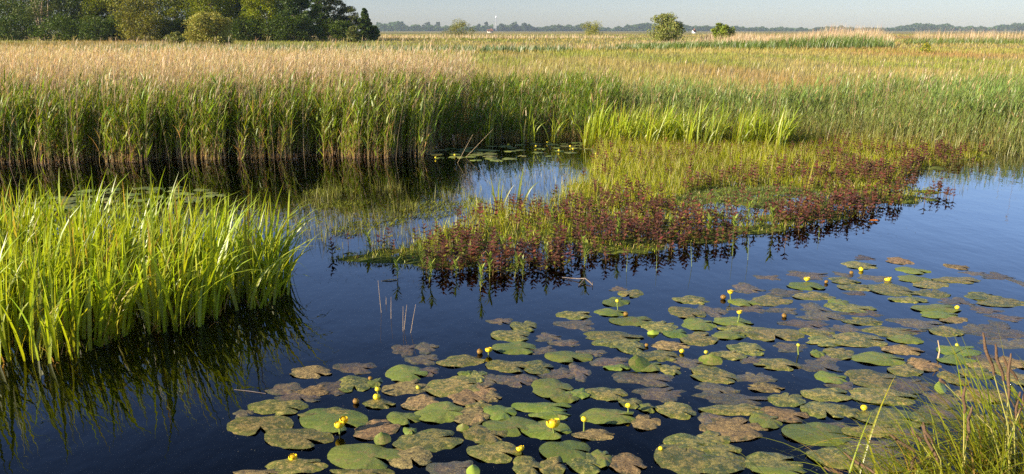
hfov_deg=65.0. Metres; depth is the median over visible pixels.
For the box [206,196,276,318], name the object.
iris plant
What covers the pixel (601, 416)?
lily pad
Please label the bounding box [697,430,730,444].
lily pad
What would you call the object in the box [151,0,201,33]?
woodland tree
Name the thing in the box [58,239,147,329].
iris plant
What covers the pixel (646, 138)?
iris plant
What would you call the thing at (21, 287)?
iris plant
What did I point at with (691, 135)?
iris plant
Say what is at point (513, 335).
lily pad
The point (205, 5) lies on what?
woodland tree
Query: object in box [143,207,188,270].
iris plant
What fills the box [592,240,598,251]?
purple marsh plant
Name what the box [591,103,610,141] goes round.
iris plant
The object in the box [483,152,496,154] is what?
lily pad
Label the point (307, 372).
lily pad
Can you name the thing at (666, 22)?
willow bush
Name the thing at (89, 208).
iris plant
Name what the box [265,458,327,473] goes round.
lily pad
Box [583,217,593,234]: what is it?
purple marsh plant
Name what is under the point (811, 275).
lily pad
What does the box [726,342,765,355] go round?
lily pad
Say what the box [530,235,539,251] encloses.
purple marsh plant
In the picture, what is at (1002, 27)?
distant wood
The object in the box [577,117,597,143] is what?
iris plant
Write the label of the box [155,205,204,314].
iris plant
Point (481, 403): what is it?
lily pad
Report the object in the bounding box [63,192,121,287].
iris plant
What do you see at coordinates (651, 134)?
iris plant
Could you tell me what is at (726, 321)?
lily pad
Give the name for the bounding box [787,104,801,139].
iris plant
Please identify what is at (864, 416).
lily pad
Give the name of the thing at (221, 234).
iris plant
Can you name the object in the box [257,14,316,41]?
shrub
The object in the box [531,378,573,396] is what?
lily pad
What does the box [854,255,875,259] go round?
lily pad
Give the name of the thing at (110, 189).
lily pad
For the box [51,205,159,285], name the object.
iris plant
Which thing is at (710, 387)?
lily pad
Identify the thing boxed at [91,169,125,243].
iris plant
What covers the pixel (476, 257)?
purple marsh plant
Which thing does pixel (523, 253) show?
purple marsh plant
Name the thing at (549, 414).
lily pad
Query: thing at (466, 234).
purple marsh plant
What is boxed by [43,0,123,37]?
woodland tree
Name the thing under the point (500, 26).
distant tree
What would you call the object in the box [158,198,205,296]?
iris plant
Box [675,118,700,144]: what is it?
iris plant
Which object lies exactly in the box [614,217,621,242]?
pale marsh plant
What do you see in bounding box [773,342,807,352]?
lily pad
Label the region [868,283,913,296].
lily pad
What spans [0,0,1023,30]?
sky
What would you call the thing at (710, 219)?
pale marsh plant
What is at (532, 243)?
purple marsh plant
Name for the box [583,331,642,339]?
lily pad
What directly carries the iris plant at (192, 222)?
on the water
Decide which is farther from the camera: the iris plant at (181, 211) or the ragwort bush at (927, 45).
the ragwort bush at (927, 45)
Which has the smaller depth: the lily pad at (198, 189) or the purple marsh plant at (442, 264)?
the purple marsh plant at (442, 264)
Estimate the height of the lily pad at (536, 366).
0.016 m
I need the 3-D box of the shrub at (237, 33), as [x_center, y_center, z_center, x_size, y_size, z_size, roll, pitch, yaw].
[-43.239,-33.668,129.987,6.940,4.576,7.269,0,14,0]
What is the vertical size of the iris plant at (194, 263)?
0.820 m
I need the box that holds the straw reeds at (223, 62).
[0,41,482,139]
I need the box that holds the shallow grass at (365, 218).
[289,155,1020,246]
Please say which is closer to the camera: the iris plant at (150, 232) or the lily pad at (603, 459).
the lily pad at (603, 459)
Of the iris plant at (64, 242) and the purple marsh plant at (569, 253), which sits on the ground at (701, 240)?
the purple marsh plant at (569, 253)
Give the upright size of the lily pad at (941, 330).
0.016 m
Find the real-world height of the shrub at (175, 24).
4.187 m
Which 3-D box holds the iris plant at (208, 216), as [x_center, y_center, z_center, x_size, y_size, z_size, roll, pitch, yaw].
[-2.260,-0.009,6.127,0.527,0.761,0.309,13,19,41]
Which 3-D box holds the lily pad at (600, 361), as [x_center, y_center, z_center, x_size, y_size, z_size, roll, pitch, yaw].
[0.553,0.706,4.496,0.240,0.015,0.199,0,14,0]
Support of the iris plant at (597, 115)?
on the ground at (701, 240)
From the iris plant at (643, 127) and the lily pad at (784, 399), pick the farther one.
the iris plant at (643, 127)
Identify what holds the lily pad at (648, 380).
on the water
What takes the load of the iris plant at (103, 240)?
on the water
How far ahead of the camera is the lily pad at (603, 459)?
3.47 m
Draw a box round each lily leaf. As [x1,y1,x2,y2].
[374,432,390,444]
[456,423,468,431]
[466,465,479,473]
[628,355,649,371]
[647,330,658,334]
[698,354,722,364]
[934,382,945,392]
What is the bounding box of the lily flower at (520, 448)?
[516,445,523,451]
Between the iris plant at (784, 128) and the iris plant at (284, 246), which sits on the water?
the iris plant at (284, 246)
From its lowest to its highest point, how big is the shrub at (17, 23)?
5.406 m
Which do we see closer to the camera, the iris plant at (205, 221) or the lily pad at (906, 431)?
the lily pad at (906, 431)
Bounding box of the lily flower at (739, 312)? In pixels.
[737,310,742,321]
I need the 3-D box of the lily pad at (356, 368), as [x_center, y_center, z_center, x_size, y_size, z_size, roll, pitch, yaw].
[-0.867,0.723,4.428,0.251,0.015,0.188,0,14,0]
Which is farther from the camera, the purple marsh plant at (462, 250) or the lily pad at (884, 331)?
the purple marsh plant at (462, 250)
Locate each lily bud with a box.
[353,398,358,403]
[373,393,379,399]
[581,416,587,430]
[625,403,631,414]
[861,405,867,410]
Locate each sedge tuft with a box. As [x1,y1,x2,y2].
[705,412,988,473]
[761,368,1023,473]
[818,324,1023,473]
[859,321,1023,473]
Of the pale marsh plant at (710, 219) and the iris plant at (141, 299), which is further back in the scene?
the pale marsh plant at (710, 219)
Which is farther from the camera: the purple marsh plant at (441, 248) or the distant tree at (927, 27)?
the distant tree at (927, 27)
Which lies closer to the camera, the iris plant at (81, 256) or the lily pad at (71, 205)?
the iris plant at (81, 256)
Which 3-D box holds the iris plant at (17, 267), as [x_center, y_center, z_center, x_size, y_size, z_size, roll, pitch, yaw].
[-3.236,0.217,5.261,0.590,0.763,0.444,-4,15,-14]
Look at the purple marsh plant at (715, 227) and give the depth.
7.08 m
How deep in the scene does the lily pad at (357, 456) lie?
3.49 m
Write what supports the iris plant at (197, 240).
on the water
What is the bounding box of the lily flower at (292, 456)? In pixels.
[288,453,296,459]
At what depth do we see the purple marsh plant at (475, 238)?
6.63 m
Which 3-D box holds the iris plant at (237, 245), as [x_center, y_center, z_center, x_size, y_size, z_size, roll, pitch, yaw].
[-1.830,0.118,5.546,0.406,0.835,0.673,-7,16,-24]
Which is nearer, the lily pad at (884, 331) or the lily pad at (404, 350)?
the lily pad at (404, 350)
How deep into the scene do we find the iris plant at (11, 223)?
5.57 m
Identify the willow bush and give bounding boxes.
[181,10,234,45]
[442,18,476,36]
[581,21,604,35]
[646,12,685,42]
[710,23,735,40]
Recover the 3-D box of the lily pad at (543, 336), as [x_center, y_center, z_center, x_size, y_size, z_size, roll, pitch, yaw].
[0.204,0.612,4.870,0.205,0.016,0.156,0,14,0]
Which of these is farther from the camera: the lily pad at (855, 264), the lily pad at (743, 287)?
the lily pad at (855, 264)
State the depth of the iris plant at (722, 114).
13.16 m
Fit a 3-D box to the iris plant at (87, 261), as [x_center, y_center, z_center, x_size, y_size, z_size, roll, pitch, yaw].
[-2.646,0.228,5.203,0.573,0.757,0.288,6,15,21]
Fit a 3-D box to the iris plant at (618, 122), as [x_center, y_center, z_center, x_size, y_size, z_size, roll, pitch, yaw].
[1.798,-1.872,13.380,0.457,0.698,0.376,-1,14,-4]
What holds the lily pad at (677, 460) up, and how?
on the water
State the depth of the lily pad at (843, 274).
6.12 m
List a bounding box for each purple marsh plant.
[328,237,335,255]
[387,239,396,252]
[410,227,419,242]
[423,257,433,272]
[425,230,434,243]
[437,228,445,243]
[437,242,446,268]
[438,253,445,269]
[442,242,450,259]
[443,247,450,265]
[446,258,454,270]
[452,222,458,242]
[457,255,462,269]
[458,241,465,258]
[463,227,471,248]
[465,245,475,267]
[472,232,481,249]
[472,250,480,266]
[476,232,483,249]
[478,252,487,271]
[485,241,492,258]
[486,240,495,263]
[487,226,496,239]
[490,253,500,275]
[495,245,502,259]
[497,258,505,274]
[499,243,508,264]
[502,234,512,258]
[503,246,511,263]
[513,246,523,265]
[521,245,526,265]
[524,218,532,236]
[527,238,538,254]
[529,247,537,267]
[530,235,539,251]
[536,257,544,269]
[541,259,547,269]
[547,246,556,261]
[550,222,561,244]
[552,238,559,257]
[552,251,559,270]
[554,236,564,256]
[556,253,565,267]
[557,228,568,247]
[559,252,569,268]
[561,244,573,264]
[568,258,575,268]
[570,223,581,241]
[573,230,581,246]
[574,238,585,257]
[577,219,585,232]
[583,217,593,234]
[585,220,596,243]
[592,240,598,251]
[599,234,607,248]
[602,246,610,260]
[606,221,614,241]
[621,225,630,243]
[628,217,640,243]
[631,220,640,240]
[638,228,646,238]
[650,229,656,246]
[652,220,660,239]
[655,230,665,247]
[669,215,678,234]
[669,240,675,254]
[679,228,689,248]
[683,221,691,237]
[691,225,699,243]
[694,215,704,230]
[704,228,712,244]
[711,217,720,237]
[718,226,726,241]
[724,231,734,246]
[732,226,739,239]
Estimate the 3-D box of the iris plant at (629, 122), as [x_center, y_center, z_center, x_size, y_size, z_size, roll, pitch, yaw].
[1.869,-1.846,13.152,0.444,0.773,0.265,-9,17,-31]
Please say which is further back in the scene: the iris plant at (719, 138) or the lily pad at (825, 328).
the iris plant at (719, 138)
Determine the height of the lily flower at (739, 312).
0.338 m
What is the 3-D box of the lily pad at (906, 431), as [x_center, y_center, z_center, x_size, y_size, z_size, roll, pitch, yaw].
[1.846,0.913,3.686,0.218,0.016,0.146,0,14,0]
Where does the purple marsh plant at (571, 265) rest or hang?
on the ground at (701, 240)
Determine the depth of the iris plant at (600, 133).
12.68 m
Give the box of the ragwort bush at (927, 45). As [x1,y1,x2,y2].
[919,42,931,53]
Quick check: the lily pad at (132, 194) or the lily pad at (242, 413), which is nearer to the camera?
the lily pad at (242, 413)
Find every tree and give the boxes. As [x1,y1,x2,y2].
[0,0,46,38]
[0,0,61,38]
[2,0,75,39]
[22,0,87,35]
[43,0,110,38]
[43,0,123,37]
[78,0,144,39]
[106,0,178,40]
[115,0,185,37]
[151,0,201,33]
[157,0,224,27]
[179,0,241,26]
[213,0,263,35]
[239,0,293,40]
[271,0,322,40]
[303,0,333,37]
[318,0,350,34]
[335,5,360,31]
[357,8,372,39]
[497,23,504,30]
[509,22,518,30]
[520,23,527,30]
[555,24,563,30]
[914,23,932,30]
[937,26,951,30]
[1009,23,1023,30]
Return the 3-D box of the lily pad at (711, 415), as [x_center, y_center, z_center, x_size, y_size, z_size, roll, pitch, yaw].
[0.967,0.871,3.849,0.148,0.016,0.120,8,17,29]
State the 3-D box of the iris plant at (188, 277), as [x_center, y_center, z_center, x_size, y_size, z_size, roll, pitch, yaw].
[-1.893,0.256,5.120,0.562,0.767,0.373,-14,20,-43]
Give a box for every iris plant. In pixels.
[0,175,65,243]
[0,182,90,248]
[0,189,28,231]
[0,190,53,287]
[0,191,26,254]
[0,194,41,238]
[0,209,43,271]
[0,221,59,253]
[0,221,61,280]
[0,222,67,315]
[0,228,43,320]
[0,230,65,306]
[0,231,88,336]
[0,235,42,324]
[0,246,42,322]
[0,247,89,326]
[0,256,55,364]
[0,258,72,349]
[1,189,71,227]
[1,210,94,285]
[2,183,58,255]
[2,238,36,317]
[3,215,54,311]
[4,173,62,229]
[4,207,63,240]
[4,224,36,268]
[7,213,36,301]
[7,246,102,360]
[8,220,87,315]
[8,222,70,320]
[9,246,61,343]
[14,246,89,345]
[16,186,66,242]
[17,188,49,270]
[18,203,136,310]
[19,216,68,300]
[20,199,80,249]
[22,187,100,255]
[23,203,108,258]
[28,177,96,233]
[28,193,77,253]
[28,207,100,301]
[31,197,67,234]
[31,210,90,289]
[37,240,95,295]
[37,285,113,363]
[38,192,115,229]
[38,206,82,244]
[39,193,69,240]
[39,203,137,264]
[39,258,129,351]
[41,246,140,354]
[42,214,98,323]
[44,218,99,273]
[45,180,94,226]
[46,185,153,275]
[46,201,118,262]
[46,243,120,330]
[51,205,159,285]
[54,184,167,295]
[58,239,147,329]
[59,217,122,309]
[59,247,242,326]
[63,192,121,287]
[64,189,130,261]
[67,238,125,339]
[68,214,137,275]
[69,216,151,319]
[72,203,144,273]
[75,174,113,241]
[79,221,142,316]
[81,193,134,288]
[82,199,133,244]
[85,185,113,228]
[87,229,172,334]
[88,222,184,339]
[90,185,137,241]
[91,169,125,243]
[92,198,141,270]
[94,247,150,344]
[99,221,152,310]
[100,181,155,271]
[103,191,129,244]
[109,187,146,230]
[111,200,137,258]
[113,190,157,269]
[113,192,215,268]
[116,187,176,296]
[117,225,199,318]
[124,204,157,270]
[127,222,183,334]
[131,189,188,271]
[131,206,208,274]
[132,198,236,299]
[134,221,269,334]
[135,218,180,309]
[141,184,182,237]
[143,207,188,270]
[144,194,187,239]
[145,205,199,295]
[149,184,222,251]
[150,166,190,245]
[151,215,222,285]
[153,183,208,235]
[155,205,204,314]
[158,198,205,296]
[161,210,233,301]
[163,218,269,312]
[164,175,247,254]
[164,220,233,325]
[166,213,236,311]
[167,198,246,246]
[168,185,208,247]
[171,220,317,310]
[173,188,202,238]
[181,191,313,294]
[183,214,229,294]
[183,214,320,299]
[186,203,264,265]
[186,209,224,268]
[187,191,209,235]
[187,235,235,326]
[188,198,227,258]
[190,190,249,237]
[192,196,269,258]
[194,227,266,285]
[201,184,260,289]
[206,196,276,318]
[208,191,267,298]
[217,198,265,305]
[224,194,267,291]
[224,197,268,277]
[228,197,262,269]
[230,197,312,291]
[233,194,322,274]
[234,191,294,265]
[234,210,280,281]
[251,185,322,272]
[251,192,318,266]
[254,198,315,284]
[279,218,313,286]
[480,106,499,145]
[490,177,513,207]
[516,164,539,204]
[519,108,550,142]
[526,112,574,142]
[570,108,593,145]
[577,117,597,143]
[582,115,608,147]
[588,107,598,139]
[590,113,614,147]
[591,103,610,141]
[593,105,613,142]
[595,96,610,141]
[601,99,611,131]
[602,105,622,139]
[605,96,631,146]
[605,97,632,144]
[607,102,652,145]
[610,96,638,134]
[612,108,627,139]
[614,115,667,141]
[621,104,637,139]
[624,99,645,132]
[625,118,673,147]
[626,106,647,145]
[634,117,658,146]
[635,102,657,135]
[636,105,650,139]
[641,100,661,130]
[643,105,668,140]
[648,106,677,145]
[648,121,678,147]
[652,119,672,147]
[653,104,683,143]
[662,106,686,135]
[663,100,708,148]
[664,112,684,141]
[667,98,695,143]
[668,110,686,142]
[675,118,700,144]
[678,120,687,141]
[681,107,690,134]
[681,117,704,146]
[693,93,714,144]
[693,102,718,142]
[693,113,726,149]
[707,112,730,144]
[708,105,728,145]
[708,113,725,143]
[713,113,733,145]
[715,109,741,136]
[717,100,731,132]
[725,118,752,147]
[726,114,760,149]
[732,108,760,147]
[733,102,767,143]
[741,105,762,130]
[743,111,783,148]
[746,105,767,149]
[749,103,774,139]
[751,123,786,148]
[760,110,797,151]
[763,116,777,137]
[769,113,805,140]
[773,105,802,145]
[775,112,798,149]
[776,105,787,132]
[776,115,796,148]
[777,116,801,144]
[782,110,805,148]
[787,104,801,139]
[807,163,813,188]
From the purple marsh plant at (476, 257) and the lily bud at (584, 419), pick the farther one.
the purple marsh plant at (476, 257)
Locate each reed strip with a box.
[65,40,627,53]
[269,33,625,40]
[615,25,896,50]
[698,24,884,41]
[902,28,1023,44]
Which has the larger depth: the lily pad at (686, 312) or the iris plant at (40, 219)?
the iris plant at (40, 219)
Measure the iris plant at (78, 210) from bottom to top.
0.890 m
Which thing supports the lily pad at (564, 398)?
on the water
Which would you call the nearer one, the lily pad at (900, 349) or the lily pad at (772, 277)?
the lily pad at (900, 349)
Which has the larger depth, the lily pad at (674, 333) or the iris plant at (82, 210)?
the iris plant at (82, 210)
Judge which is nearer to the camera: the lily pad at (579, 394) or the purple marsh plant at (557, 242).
the lily pad at (579, 394)
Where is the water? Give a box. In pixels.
[0,129,1023,473]
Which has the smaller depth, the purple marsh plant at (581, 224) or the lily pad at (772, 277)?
the lily pad at (772, 277)
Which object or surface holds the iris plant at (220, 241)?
on the water
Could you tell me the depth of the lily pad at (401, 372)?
4.34 m
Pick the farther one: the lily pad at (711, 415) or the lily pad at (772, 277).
the lily pad at (772, 277)
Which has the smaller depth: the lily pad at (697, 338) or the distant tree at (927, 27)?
the lily pad at (697, 338)
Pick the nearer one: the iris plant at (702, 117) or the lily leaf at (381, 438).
the lily leaf at (381, 438)
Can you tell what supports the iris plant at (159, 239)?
on the water
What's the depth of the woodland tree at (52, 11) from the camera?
165.58 m
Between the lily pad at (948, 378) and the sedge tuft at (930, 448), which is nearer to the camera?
the sedge tuft at (930, 448)
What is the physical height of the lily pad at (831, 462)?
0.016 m
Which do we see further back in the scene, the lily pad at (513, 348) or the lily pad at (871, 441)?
the lily pad at (513, 348)
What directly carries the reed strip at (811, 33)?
on the ground at (701, 240)
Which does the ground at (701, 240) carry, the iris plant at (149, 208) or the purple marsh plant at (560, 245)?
the purple marsh plant at (560, 245)
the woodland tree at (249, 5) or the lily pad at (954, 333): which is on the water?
the lily pad at (954, 333)
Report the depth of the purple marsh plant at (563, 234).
6.68 m
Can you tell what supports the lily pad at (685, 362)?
on the water
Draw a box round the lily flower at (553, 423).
[546,418,559,432]
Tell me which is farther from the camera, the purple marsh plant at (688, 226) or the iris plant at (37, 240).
the purple marsh plant at (688, 226)
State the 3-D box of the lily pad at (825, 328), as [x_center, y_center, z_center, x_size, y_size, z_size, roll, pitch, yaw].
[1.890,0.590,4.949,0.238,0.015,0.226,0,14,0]
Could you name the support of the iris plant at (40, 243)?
on the water
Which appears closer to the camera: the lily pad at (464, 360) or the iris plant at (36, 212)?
the lily pad at (464, 360)
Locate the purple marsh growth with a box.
[454,129,993,235]
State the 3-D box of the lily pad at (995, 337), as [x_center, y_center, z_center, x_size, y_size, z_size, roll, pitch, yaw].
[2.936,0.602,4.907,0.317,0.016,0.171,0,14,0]
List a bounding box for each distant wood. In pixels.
[373,21,492,30]
[492,22,723,30]
[731,22,1023,30]
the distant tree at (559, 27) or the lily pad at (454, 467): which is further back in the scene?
the distant tree at (559, 27)
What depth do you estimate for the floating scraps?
8.24 m
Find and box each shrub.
[0,10,42,40]
[25,12,86,40]
[74,14,128,40]
[152,17,189,40]
[163,31,185,43]
[227,14,265,41]
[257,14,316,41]
[315,19,329,40]
[328,19,357,39]
[345,25,360,42]
[366,25,380,40]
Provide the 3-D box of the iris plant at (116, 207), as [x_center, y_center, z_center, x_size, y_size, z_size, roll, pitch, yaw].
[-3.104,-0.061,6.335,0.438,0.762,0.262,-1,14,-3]
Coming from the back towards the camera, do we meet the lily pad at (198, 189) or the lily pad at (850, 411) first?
the lily pad at (198, 189)
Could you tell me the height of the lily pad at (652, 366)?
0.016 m
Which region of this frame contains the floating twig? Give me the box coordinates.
[562,277,592,285]
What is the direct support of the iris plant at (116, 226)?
on the water
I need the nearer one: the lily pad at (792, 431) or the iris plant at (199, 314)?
the lily pad at (792, 431)
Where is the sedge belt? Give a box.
[603,54,1023,156]
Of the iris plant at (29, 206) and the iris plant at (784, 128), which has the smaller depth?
the iris plant at (29, 206)
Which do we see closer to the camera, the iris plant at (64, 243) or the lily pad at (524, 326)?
the lily pad at (524, 326)
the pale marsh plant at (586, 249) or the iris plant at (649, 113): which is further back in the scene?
the iris plant at (649, 113)
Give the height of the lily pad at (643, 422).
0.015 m
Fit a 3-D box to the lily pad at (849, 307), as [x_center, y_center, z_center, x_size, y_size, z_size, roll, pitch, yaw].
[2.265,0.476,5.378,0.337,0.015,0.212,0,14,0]
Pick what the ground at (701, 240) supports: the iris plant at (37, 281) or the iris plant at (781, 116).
the iris plant at (781, 116)
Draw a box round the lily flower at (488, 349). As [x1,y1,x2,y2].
[485,347,491,354]
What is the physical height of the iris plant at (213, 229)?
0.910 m
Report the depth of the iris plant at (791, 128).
12.51 m
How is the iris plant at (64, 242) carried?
on the water
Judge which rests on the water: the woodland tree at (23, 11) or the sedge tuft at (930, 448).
the sedge tuft at (930, 448)
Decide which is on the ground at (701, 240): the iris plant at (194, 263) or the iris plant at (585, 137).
the iris plant at (585, 137)
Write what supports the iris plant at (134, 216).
on the water
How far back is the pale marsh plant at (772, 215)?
7.28 m
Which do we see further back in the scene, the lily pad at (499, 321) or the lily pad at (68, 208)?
the lily pad at (68, 208)
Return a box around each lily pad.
[54,207,73,210]
[56,197,80,200]
[56,200,76,203]
[61,203,76,206]
[75,189,95,192]
[101,188,120,191]
[124,193,141,195]
[145,187,162,190]
[169,192,188,194]
[182,196,203,199]
[184,199,201,202]
[193,188,210,191]
[204,194,224,196]
[227,416,293,435]
[232,409,253,418]
[233,469,279,473]
[248,399,307,415]
[264,382,302,395]
[264,428,333,448]
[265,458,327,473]
[274,390,320,401]
[290,365,331,378]
[295,384,328,395]
[297,407,352,416]
[299,408,367,432]
[307,380,345,395]
[327,443,400,468]
[329,469,394,473]
[332,362,376,374]
[339,375,370,391]
[353,419,399,439]
[362,398,395,408]
[367,378,382,387]
[382,379,429,395]
[385,364,427,381]
[386,411,419,424]
[386,446,432,468]
[391,344,416,357]
[392,428,463,451]
[401,394,438,409]
[403,427,416,434]
[404,354,437,365]
[414,401,463,423]
[415,342,438,353]
[416,367,439,376]
[425,375,484,396]
[426,460,476,473]
[436,354,484,366]
[447,389,489,405]
[454,406,489,424]
[457,371,472,374]
[463,424,507,443]
[465,400,491,408]
[466,370,486,383]
[466,441,521,463]
[470,410,485,424]
[474,384,495,399]
[478,371,500,385]
[482,416,536,436]
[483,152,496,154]
[483,405,516,419]
[485,318,512,324]
[485,360,531,372]
[486,390,501,402]
[491,329,529,341]
[492,341,537,354]
[495,374,536,387]
[510,321,536,331]
[511,402,571,412]
[512,456,540,473]
[519,420,571,439]
[524,360,552,373]
[528,410,569,419]
[529,346,557,354]
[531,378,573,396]
[535,332,560,341]
[537,367,575,378]
[539,440,590,462]
[539,456,565,473]
[544,351,592,362]
[547,339,579,346]
[550,391,578,402]
[553,319,594,331]
[556,311,591,319]
[565,388,589,399]
[566,453,600,473]
[568,363,591,381]
[571,428,613,440]
[576,350,607,356]
[580,408,634,423]
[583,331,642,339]
[585,387,627,400]
[589,357,628,368]
[591,338,643,347]
[591,449,611,467]
[594,308,626,316]
[602,297,629,306]
[603,364,629,370]
[609,316,651,325]
[609,453,646,473]
[610,286,626,290]
[612,372,673,386]
[617,341,644,353]
[618,289,643,297]
[618,398,642,408]
[631,414,660,429]
[632,387,685,402]
[633,350,678,361]
[638,403,655,412]
[640,361,661,371]
[641,321,677,332]
[650,340,689,350]
[654,443,710,473]
[655,401,695,419]
[660,364,680,375]
[662,329,687,338]
[663,433,715,449]
[668,306,705,317]
[669,357,702,369]
[672,295,709,304]
[680,331,718,345]
[681,318,716,330]
[690,369,736,383]
[691,364,722,378]
[691,393,767,404]
[694,382,739,393]
[695,305,728,317]
[696,443,741,458]
[697,412,711,424]
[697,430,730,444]
[698,404,763,415]
[699,417,767,441]
[700,412,730,418]
[701,454,745,473]
[709,350,747,360]
[711,330,743,339]
[713,317,751,325]
[715,331,745,339]
[717,325,753,330]
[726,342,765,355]
[727,305,765,313]
[728,299,758,305]
[728,325,744,333]
[731,282,765,293]
[733,372,777,382]
[739,356,760,363]
[740,327,804,340]
[745,451,802,471]
[747,382,783,392]
[749,412,781,428]
[750,295,792,305]
[751,465,805,473]
[753,275,780,279]
[754,358,801,370]
[760,406,808,422]
[765,288,802,296]
[765,307,797,314]
[768,392,805,406]
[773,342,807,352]
[777,319,829,328]
[781,422,850,446]
[786,270,828,279]
[786,282,824,290]
[792,291,835,300]
[795,311,848,319]
[796,360,843,371]
[798,327,835,336]
[799,327,834,336]
[800,302,830,312]
[800,388,853,401]
[800,401,843,418]
[806,336,843,346]
[806,447,858,469]
[810,349,824,357]
[810,354,840,361]
[814,370,847,383]
[822,347,853,359]
[823,303,875,312]
[823,382,853,389]
[827,277,859,284]
[827,422,849,427]
[828,299,848,304]
[828,323,857,332]
[832,271,854,277]
[832,332,887,347]
[834,404,861,417]
[837,284,871,290]
[838,309,884,316]
[839,439,902,457]
[841,261,876,268]
[841,317,882,325]
[841,424,903,437]
[842,291,865,295]
[844,369,896,387]
[847,452,905,473]
[849,387,916,405]
[850,351,905,365]
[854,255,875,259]
[855,329,927,335]
[856,407,920,429]
[857,275,892,282]
[862,326,916,336]
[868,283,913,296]
[880,344,920,354]
[884,377,934,393]
[885,318,944,329]
[887,257,914,264]
[887,334,923,343]
[887,364,923,376]
[888,297,927,303]
[895,267,930,274]
[895,427,937,443]
[897,275,931,281]
[906,357,941,370]
[910,304,961,312]
[910,411,940,422]
[912,279,948,288]
[912,289,950,298]
[919,405,958,418]
[920,311,957,318]
[922,392,958,406]
[929,326,963,336]
[930,327,963,335]
[931,277,980,283]
[936,345,981,355]
[936,354,976,364]
[937,297,973,304]
[937,371,970,384]
[939,316,967,322]
[943,263,968,269]
[955,388,1006,402]
[958,271,985,276]
[959,323,995,335]
[959,367,995,379]
[964,292,1001,299]
[965,354,995,362]
[966,361,1016,371]
[969,305,1004,313]
[971,414,1012,430]
[975,296,1023,306]
[977,339,1023,348]
[979,320,1023,338]
[979,331,1013,339]
[981,272,1013,279]
[983,314,1023,321]
[995,367,1023,384]
[999,356,1023,367]
[1006,277,1023,286]
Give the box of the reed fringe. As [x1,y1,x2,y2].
[0,34,476,164]
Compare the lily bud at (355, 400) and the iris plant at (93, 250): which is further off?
the iris plant at (93, 250)
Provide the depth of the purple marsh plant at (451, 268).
6.07 m
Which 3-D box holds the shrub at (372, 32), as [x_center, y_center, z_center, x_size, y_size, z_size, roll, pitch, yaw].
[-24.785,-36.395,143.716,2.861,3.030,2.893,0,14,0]
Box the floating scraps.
[251,172,953,469]
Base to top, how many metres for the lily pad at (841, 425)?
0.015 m
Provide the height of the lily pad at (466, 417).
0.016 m
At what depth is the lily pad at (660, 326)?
5.03 m
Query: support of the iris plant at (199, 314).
on the water
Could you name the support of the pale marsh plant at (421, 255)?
on the water
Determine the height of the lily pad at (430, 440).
0.015 m
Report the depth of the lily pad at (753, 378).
4.28 m
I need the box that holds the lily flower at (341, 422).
[334,416,347,433]
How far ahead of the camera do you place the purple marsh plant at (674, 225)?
7.06 m
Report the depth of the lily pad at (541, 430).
3.71 m
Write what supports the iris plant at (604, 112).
on the ground at (701, 240)
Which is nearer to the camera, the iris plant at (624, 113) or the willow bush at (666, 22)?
the iris plant at (624, 113)
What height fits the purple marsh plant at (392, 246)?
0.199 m
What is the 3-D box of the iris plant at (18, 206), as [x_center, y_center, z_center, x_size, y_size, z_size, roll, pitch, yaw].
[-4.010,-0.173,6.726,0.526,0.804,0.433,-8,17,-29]
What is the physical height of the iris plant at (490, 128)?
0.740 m
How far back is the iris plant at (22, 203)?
6.42 m
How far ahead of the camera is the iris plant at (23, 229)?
6.04 m
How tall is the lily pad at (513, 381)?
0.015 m
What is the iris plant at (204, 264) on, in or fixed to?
on the water
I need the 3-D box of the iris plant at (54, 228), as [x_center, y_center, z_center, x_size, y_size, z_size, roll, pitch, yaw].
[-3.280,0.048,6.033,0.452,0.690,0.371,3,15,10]
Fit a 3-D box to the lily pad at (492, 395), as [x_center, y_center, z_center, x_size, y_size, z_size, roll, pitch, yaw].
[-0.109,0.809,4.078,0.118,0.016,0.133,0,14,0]
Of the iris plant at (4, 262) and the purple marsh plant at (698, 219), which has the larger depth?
the purple marsh plant at (698, 219)
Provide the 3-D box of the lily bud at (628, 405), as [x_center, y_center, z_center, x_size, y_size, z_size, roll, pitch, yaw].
[0.562,0.951,3.913,0.030,0.312,0.029,0,14,0]
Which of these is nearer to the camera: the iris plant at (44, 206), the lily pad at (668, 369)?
the lily pad at (668, 369)
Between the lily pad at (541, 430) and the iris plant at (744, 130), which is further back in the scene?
the iris plant at (744, 130)
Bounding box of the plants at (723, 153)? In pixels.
[328,129,993,270]
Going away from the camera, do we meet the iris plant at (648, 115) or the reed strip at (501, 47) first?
the iris plant at (648, 115)
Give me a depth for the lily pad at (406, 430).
3.71 m
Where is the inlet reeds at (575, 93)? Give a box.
[442,56,627,143]
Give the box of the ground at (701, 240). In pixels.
[0,31,1023,271]
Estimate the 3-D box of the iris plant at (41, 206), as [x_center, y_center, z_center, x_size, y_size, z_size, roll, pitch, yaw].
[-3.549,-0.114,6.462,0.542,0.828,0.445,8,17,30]
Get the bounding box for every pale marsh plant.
[364,230,372,250]
[391,256,400,278]
[417,243,425,274]
[426,256,435,282]
[451,257,458,275]
[476,261,484,290]
[483,216,490,239]
[485,251,493,277]
[499,234,506,256]
[512,251,520,275]
[519,254,525,276]
[521,226,524,241]
[544,242,549,265]
[549,208,557,236]
[579,239,589,267]
[581,235,586,253]
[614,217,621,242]
[667,212,673,231]
[705,212,712,239]
[730,213,738,231]
[745,200,753,224]
[770,206,777,234]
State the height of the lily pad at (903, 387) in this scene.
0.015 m
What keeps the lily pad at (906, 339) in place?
on the water
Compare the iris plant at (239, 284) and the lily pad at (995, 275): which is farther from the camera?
the lily pad at (995, 275)
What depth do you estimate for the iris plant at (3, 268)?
4.99 m
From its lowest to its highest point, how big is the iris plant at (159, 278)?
0.823 m
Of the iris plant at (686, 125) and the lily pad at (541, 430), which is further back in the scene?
the iris plant at (686, 125)

